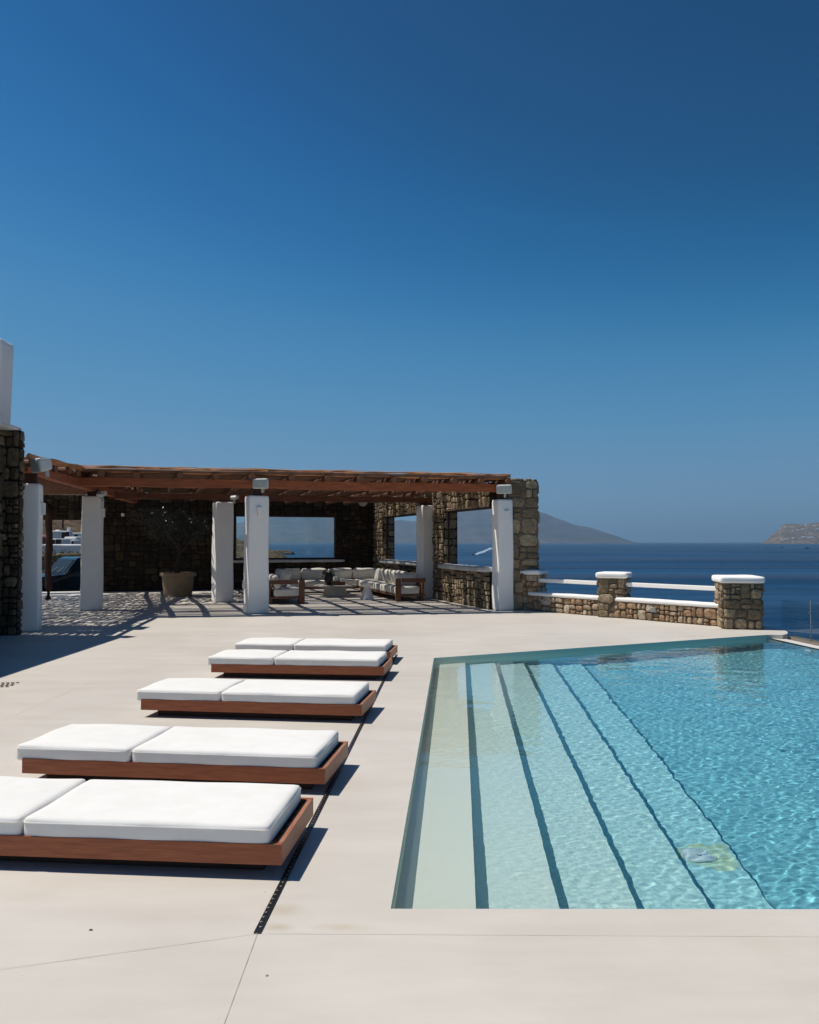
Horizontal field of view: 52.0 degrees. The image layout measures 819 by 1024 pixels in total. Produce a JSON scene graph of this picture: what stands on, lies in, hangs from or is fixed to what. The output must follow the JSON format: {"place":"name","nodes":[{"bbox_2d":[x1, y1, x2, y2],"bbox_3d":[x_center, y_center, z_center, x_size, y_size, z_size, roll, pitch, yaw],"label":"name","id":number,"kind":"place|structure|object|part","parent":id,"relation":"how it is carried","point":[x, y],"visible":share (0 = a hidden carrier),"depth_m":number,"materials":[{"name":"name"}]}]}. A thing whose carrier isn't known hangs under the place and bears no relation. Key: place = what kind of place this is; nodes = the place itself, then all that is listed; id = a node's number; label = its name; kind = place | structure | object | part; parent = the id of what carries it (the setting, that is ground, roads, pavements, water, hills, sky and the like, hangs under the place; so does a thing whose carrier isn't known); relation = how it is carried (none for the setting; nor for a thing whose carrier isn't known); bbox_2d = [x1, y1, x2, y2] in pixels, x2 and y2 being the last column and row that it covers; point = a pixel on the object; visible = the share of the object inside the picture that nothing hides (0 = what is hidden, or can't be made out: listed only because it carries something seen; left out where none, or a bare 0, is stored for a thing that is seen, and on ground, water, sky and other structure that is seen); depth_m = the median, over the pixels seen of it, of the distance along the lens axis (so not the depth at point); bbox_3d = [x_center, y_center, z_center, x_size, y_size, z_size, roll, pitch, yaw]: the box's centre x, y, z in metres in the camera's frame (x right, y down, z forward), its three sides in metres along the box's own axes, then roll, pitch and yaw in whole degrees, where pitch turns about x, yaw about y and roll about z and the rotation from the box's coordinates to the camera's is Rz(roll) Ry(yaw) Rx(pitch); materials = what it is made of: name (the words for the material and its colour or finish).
{"place":"outdoors","nodes":[
{"label":"outdoors","id":0,"kind":"place"},
{"bbox_2d":[0,338,24,634],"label":"stone house","id":1,"kind":"structure","parent":0,"point":[12,462],"depth_m":14.91,"materials":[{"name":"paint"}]},
{"bbox_2d":[42,535,45,543],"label":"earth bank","id":2,"kind":"structure","parent":0,"point":[43,539],"depth_m":139.07,"materials":[{"name":"brown soil"}]},
{"bbox_2d":[42,544,79,572],"bbox_3d":[-16.819,2.454,38.430,10.541,2.799,1.756,0,-2,0],"label":"hedge","id":3,"kind":"object","parent":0,"point":[55,554],"visible":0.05,"depth_m":38.41,"materials":[{"name":"green plant"}]},
{"bbox_2d":[42,556,80,591],"bbox_3d":[-13.375,2.702,33.381,2.220,1.877,4.478,-2,-3,44],"label":"parked car","id":4,"kind":"object","parent":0,"point":[66,573],"visible":0.14,"depth_m":32.52,"materials":[{"name":"black paint"}]},
{"bbox_3d":[-12.816,2.111,32.759,0.113,0.460,0.770,-2,-3,44],"label":"side window","id":5,"kind":"part","parent":4,"relation":"part of","materials":[{"name":"black glass"}]},
{"bbox_2d":[42,494,80,571],"bbox_3d":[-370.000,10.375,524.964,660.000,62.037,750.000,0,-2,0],"label":"hillside","id":6,"kind":"structure","parent":0,"point":[74,526],"depth_m":488.24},
{"bbox_2d":[42,553,80,555],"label":"village slope","id":7,"kind":"structure","parent":0,"point":[64,553],"depth_m":97.20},
{"bbox_2d":[42,544,80,570],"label":"garden wall","id":8,"kind":"structure","parent":7,"relation":"on","point":[75,548],"depth_m":119.90,"materials":[{"name":"white paint"}]},
{"bbox_2d":[53,528,72,538],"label":"white house","id":9,"kind":"structure","parent":7,"relation":"on","point":[58,534],"depth_m":205.05,"materials":[{"name":"white paint"}]},
{"bbox_2d":[53,539,73,543],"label":"white house","id":10,"kind":"structure","parent":7,"relation":"on","point":[61,541],"depth_m":164.97,"materials":[{"name":"white paint"}]},
{"bbox_2d":[65,537,80,543],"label":"white house","id":11,"kind":"structure","parent":7,"relation":"on","point":[76,538],"depth_m":174.84,"materials":[{"name":"white paint"}]},
{"bbox_2d":[71,540,79,543],"bbox_3d":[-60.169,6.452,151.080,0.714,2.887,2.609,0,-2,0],"label":"white house","id":12,"kind":"structure","parent":7,"relation":"on","point":[75,541],"depth_m":150.39,"materials":[{"name":"white paint"}]},
{"bbox_2d":[73,533,80,536],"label":"white house","id":13,"kind":"structure","parent":7,"relation":"on","point":[76,534],"depth_m":221.90,"materials":[{"name":"white paint"}]},
{"bbox_2d":[236,538,287,557],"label":"coast slope","id":14,"kind":"structure","parent":0,"point":[240,550],"depth_m":100.18,"materials":[{"name":"brown soil"}]},
{"bbox_2d":[277,549,294,554],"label":"rock islet","id":15,"kind":"object","parent":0,"point":[284,552],"visible":0.29,"depth_m":895.08,"materials":[{"name":"stone"}]},
{"bbox_2d":[0,588,818,1023],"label":"pool deck","id":16,"kind":"structure","parent":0,"point":[338,940],"depth_m":3.69,"materials":[{"name":"beige concrete"}]},
{"bbox_2d":[1,933,253,968],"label":"deck joint","id":17,"kind":"object","parent":16,"relation":"on","point":[124,951],"visible":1,"depth_m":3.37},
{"bbox_2d":[0,776,312,869],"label":"daybed","id":18,"kind":"object","parent":16,"relation":"on","point":[247,826],"visible":1,"depth_m":4.26,"materials":[{"name":"white fabric"}]},
{"bbox_2d":[159,572,195,596],"bbox_3d":[-7.098,2.213,25.741,1.090,0.715,1.090,0,-2,0],"label":"plant pot","id":19,"kind":"object","parent":16,"relation":"on","point":[180,584],"visible":0.98,"depth_m":25.35,"materials":[{"name":"ceramic"}]},
{"bbox_2d":[130,507,212,572],"bbox_3d":[-7.160,0.857,25.689,2.699,2.056,2.054,0,-2,0],"label":"olive tree","id":20,"kind":"object","parent":19,"relation":"in","point":[180,538],"visible":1,"depth_m":25.58,"materials":[{"name":"green plant"}]},
{"bbox_2d":[17,724,347,788],"bbox_3d":[-1.582,1.731,5.997,2.176,0.268,0.760,0,-2,7],"label":"daybed","id":21,"kind":"object","parent":16,"relation":"on","point":[306,759],"visible":1,"depth_m":5.70,"materials":[{"name":"white fabric"}]},
{"bbox_2d":[43,495,373,591],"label":"stone wall","id":22,"kind":"structure","parent":16,"relation":"on","point":[134,559],"depth_m":28.80,"materials":[{"name":"brown stone"}]},
{"bbox_2d":[235,515,336,559],"bbox_3d":[-4.395,0.906,30.004,3.667,1.570,0.070,1,-2,-19],"label":"window","id":23,"kind":"structure","parent":22,"relation":"in","point":[335,517],"depth_m":30.17,"materials":[{"name":"clear glass"}]},
{"bbox_2d":[224,934,256,1021],"bbox_3d":[-0.639,1.762,3.208,0.008,0.001,0.661,0,-2,0],"label":"deck joint","id":24,"kind":"object","parent":16,"relation":"on","point":[240,978],"visible":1,"depth_m":3.17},
{"bbox_2d":[137,678,375,720],"bbox_3d":[-1.461,1.809,8.160,2.176,0.266,0.760,0,-2,8],"label":"daybed","id":25,"kind":"object","parent":16,"relation":"on","point":[301,699],"visible":1,"depth_m":7.86,"materials":[{"name":"white fabric"}]},
{"bbox_2d":[21,453,513,631],"bbox_3d":[-6.170,0.790,23.181,16.340,3.387,16.172,0,-2,-8],"label":"pergola","id":26,"kind":"object","parent":16,"relation":"on","point":[131,484],"visible":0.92,"depth_m":20.16,"materials":[{"name":"white paint"}]},
{"bbox_2d":[30,458,51,476],"bbox_3d":[-6.592,-0.797,15.066,0.324,0.353,0.278,-2,7,38],"label":"outdoor speaker","id":27,"kind":"object","parent":26,"relation":"attached to","point":[38,465],"visible":1,"depth_m":14.96},
{"bbox_2d":[40,503,45,514],"bbox_3d":[-6.847,-0.063,15.670,0.090,0.224,0.130,1,-2,-15],"label":"wall light","id":28,"kind":"object","parent":26,"relation":"attached to","point":[42,508],"visible":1,"depth_m":15.61,"materials":[{"name":"white paint"}]},
{"bbox_2d":[96,491,106,500],"bbox_3d":[-7.449,-0.391,20.348,0.245,0.206,0.178,-1,28,20],"label":"outdoor speaker","id":29,"kind":"object","parent":26,"relation":"attached to","point":[100,494],"visible":1,"depth_m":20.28},
{"bbox_2d":[101,508,104,516],"bbox_3d":[-7.456,0.017,20.418,0.090,0.224,0.130,0,-2,-9],"label":"wall light","id":30,"kind":"object","parent":26,"relation":"attached to","point":[102,512],"visible":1,"depth_m":20.36,"materials":[{"name":"white paint"}]},
{"bbox_2d":[230,495,238,503],"bbox_3d":[-4.822,-0.360,23.144,0.226,0.206,0.178,0,23,10],"label":"outdoor speaker","id":31,"kind":"object","parent":26,"relation":"attached to","point":[233,497],"visible":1,"depth_m":23.07},
{"bbox_2d":[257,507,261,515],"bbox_3d":[-3.451,-0.010,19.321,0.100,0.208,0.090,1,-2,-24],"label":"wall light","id":32,"kind":"object","parent":26,"relation":"attached to","point":[259,511],"visible":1,"depth_m":19.28,"materials":[{"name":"white paint"}]},
{"bbox_2d":[253,478,268,492],"bbox_3d":[-3.393,-0.604,19.275,0.371,0.329,0.238,0,2,12],"label":"outdoor speaker","id":33,"kind":"object","parent":26,"relation":"attached to","point":[262,484],"visible":1,"depth_m":19.17},
{"bbox_2d":[496,485,511,497],"bbox_3d":[2.280,-0.500,20.133,0.371,0.314,0.238,-1,2,16],"label":"outdoor speaker","id":34,"kind":"object","parent":26,"relation":"attached to","point":[504,489],"visible":1,"depth_m":20.03},
{"bbox_2d":[504,511,508,518],"bbox_3d":[2.342,0.071,20.213,0.100,0.208,0.090,1,-2,-20],"label":"wall light","id":35,"kind":"object","parent":26,"relation":"attached to","point":[506,514],"visible":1,"depth_m":20.17,"materials":[{"name":"white paint"}]},
{"bbox_2d":[269,573,304,603],"bbox_3d":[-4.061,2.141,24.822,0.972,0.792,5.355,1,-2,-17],"label":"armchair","id":36,"kind":"object","parent":16,"relation":"on","point":[277,590],"visible":0.44,"depth_m":22.34,"materials":[{"name":"brown wood"}]},
{"bbox_2d":[279,571,290,586],"bbox_3d":[-3.463,1.856,23.108,0.199,0.480,0.500,23,8,24],"label":"pillow","id":37,"kind":"object","parent":36,"relation":"on","point":[284,575],"visible":0.61,"depth_m":23.00,"materials":[{"name":"beige fabric"}]},
{"bbox_2d":[208,649,391,678],"bbox_3d":[-1.343,1.891,10.465,2.176,0.267,0.760,0,-2,6],"label":"daybed","id":38,"kind":"object","parent":16,"relation":"on","point":[328,664],"visible":1,"depth_m":10.15,"materials":[{"name":"white fabric"}]},
{"bbox_2d":[235,638,397,657],"bbox_3d":[-1.295,1.938,11.806,2.176,0.268,0.760,0,-2,6],"label":"daybed","id":39,"kind":"object","parent":16,"relation":"on","point":[340,644],"visible":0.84,"depth_m":11.52,"materials":[{"name":"white fabric"}]},
{"bbox_2d":[275,568,375,588],"bbox_3d":[-2.667,2.241,27.668,3.460,0.797,0.957,1,-2,-17],"label":"sofa","id":40,"kind":"object","parent":16,"relation":"on","point":[311,577],"visible":0.55,"depth_m":27.70,"materials":[{"name":"white fabric"}]},
{"bbox_2d":[254,654,397,933],"bbox_3d":[-0.415,1.929,7.917,0.038,0.010,8.774,0,-2,3],"label":"drain channel","id":41,"kind":"object","parent":16,"relation":"on","point":[274,899],"visible":0.81,"depth_m":4.67,"materials":[{"name":"black metal"}]},
{"bbox_2d":[313,584,356,596],"bbox_3d":[-2.275,2.400,25.689,1.320,0.337,1.320,0,-2,0],"label":"coffee table","id":42,"kind":"object","parent":16,"relation":"on","point":[335,591],"visible":0.93,"depth_m":25.38,"materials":[{"name":"grey stone"}]},
{"bbox_2d":[321,568,334,584],"bbox_3d":[-2.488,1.975,25.741,0.429,0.514,0.300,1,-2,-29],"label":"plant vase","id":43,"kind":"object","parent":42,"relation":"on","point":[328,577],"visible":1,"depth_m":25.66,"materials":[{"name":"grey ceramic"}]},
{"bbox_2d":[331,577,338,584],"bbox_3d":[-2.255,2.016,25.583,0.242,0.420,0.242,0,-2,0],"label":"candle lantern","id":44,"kind":"object","parent":42,"relation":"on","point":[335,581],"visible":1,"depth_m":25.46,"materials":[{"name":"brown wood"}]},
{"bbox_2d":[339,578,345,584],"bbox_3d":[-2.045,2.057,25.601,0.178,0.340,0.178,0,-2,0],"label":"candle lantern","id":45,"kind":"object","parent":42,"relation":"on","point":[342,582],"visible":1,"depth_m":25.55,"materials":[{"name":"brown wood"}]},
{"bbox_2d":[360,582,373,599],"bbox_3d":[-1.221,2.271,24.086,0.410,0.480,0.410,0,-2,0],"label":"side table","id":46,"kind":"object","parent":16,"relation":"on","point":[366,594],"visible":1,"depth_m":23.96,"materials":[{"name":"white paint"}]},
{"bbox_2d":[359,568,425,601],"bbox_3d":[-0.616,2.163,25.459,0.872,0.793,4.406,1,-2,-17],"label":"sofa","id":47,"kind":"object","parent":16,"relation":"on","point":[397,590],"visible":0.66,"depth_m":23.58,"materials":[{"name":"white fabric"}]},
{"bbox_2d":[381,569,390,582],"bbox_3d":[-0.661,1.967,25.664,0.187,0.480,0.520,-18,10,-37],"label":"pillow","id":48,"kind":"object","parent":47,"relation":"on","point":[385,575],"visible":0.66,"depth_m":25.60,"materials":[{"name":"beige fabric"}]},
{"bbox_2d":[389,570,400,583],"bbox_3d":[-0.402,1.940,24.907,0.187,0.480,0.520,-22,14,-41],"label":"pillow","id":49,"kind":"object","parent":47,"relation":"on","point":[392,574],"visible":0.52,"depth_m":24.88,"materials":[{"name":"beige fabric"}]},
{"bbox_2d":[396,573,417,585],"bbox_3d":[-0.085,1.929,24.032,0.640,0.400,0.220,0,10,-5],"label":"pillow","id":50,"kind":"object","parent":47,"relation":"on","point":[406,575],"visible":0.66,"depth_m":23.95,"materials":[{"name":"beige fabric"}]},
{"bbox_2d":[373,483,496,609],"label":"stone wall","id":51,"kind":"structure","parent":16,"relation":"on","point":[455,582],"depth_m":23.79,"materials":[{"name":"stone"}]},
{"bbox_2d":[507,478,539,609],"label":"stone pier","id":52,"kind":"structure","parent":16,"relation":"on","point":[523,496],"depth_m":20.43,"materials":[{"name":"stone"}]},
{"bbox_2d":[391,635,766,908],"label":"swimming pool","id":53,"kind":"structure","parent":16,"relation":"in","point":[541,652],"depth_m":12.81,"materials":[{"name":"paint"}]},
{"bbox_2d":[776,639,818,649],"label":"pool coping","id":54,"kind":"object","parent":53,"relation":"on","point":[801,644],"depth_m":14.35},
{"bbox_2d":[520,569,764,629],"bbox_3d":[4.648,1.800,18.314,1.206,1.009,6.510,2,-3,-40],"label":"balustrade","id":55,"kind":"object","parent":16,"relation":"on","point":[737,603],"visible":0.94,"depth_m":17.59,"materials":[{"name":"stone"}]},
{"bbox_2d":[767,633,787,641],"bbox_3d":[2.858,2.782,23.255,1.138,0.600,18.321,1,-2,-26],"label":"deck edge","id":56,"kind":"object","parent":16,"relation":"attached to","point":[775,637],"visible":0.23,"depth_m":14.93,"materials":[{"name":"white concrete"}]},
{"bbox_2d":[0,0,818,541],"label":"sky","id":57,"kind":"structure","parent":0,"point":[571,247],"materials":[{"name":"blue"}]},
{"bbox_2d":[236,509,635,542],"bbox_3d":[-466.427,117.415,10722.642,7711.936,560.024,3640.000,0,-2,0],"label":"mountains","id":58,"kind":"structure","parent":0,"point":[475,526],"depth_m":9679.48,"materials":[{"name":"blue"}]},
{"bbox_2d":[269,542,818,640],"bbox_3d":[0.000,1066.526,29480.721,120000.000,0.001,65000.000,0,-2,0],"label":"sea","id":59,"kind":"structure","parent":0,"point":[789,573],"depth_m":487.96,"materials":[{"name":"liquid"}]},
{"bbox_2d":[476,548,491,554],"bbox_3d":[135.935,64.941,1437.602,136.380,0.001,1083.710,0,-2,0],"label":"boat wake","id":60,"kind":"object","parent":59,"relation":"on","point":[483,551],"visible":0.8,"depth_m":1201.25,"materials":[{"name":"liquid"}]},
{"bbox_2d":[393,639,818,908],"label":"water","id":61,"kind":"structure","parent":0,"point":[686,776],"depth_m":6.01,"materials":[{"name":"blue liquid"}]},
{"bbox_2d":[761,522,818,543],"bbox_3d":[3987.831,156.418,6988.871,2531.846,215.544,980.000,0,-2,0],"label":"rocky headland","id":62,"kind":"structure","parent":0,"point":[782,532],"depth_m":6737.20,"materials":[{"name":"grey stone"}]},
{"bbox_2d":[788,635,818,645],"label":"stone ledge","id":63,"kind":"object","parent":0,"point":[802,640],"visible":0.12,"depth_m":14.93,"materials":[{"name":"beige stone"}]},
{"bbox_2d":[792,600,816,641],"bbox_3d":[7.545,1.733,9.569,0.058,0.720,12.435,0,-2,-5],"label":"glass fence","id":64,"kind":"object","parent":63,"relation":"on","point":[810,612],"visible":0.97,"depth_m":14.79,"materials":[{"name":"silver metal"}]}
]}

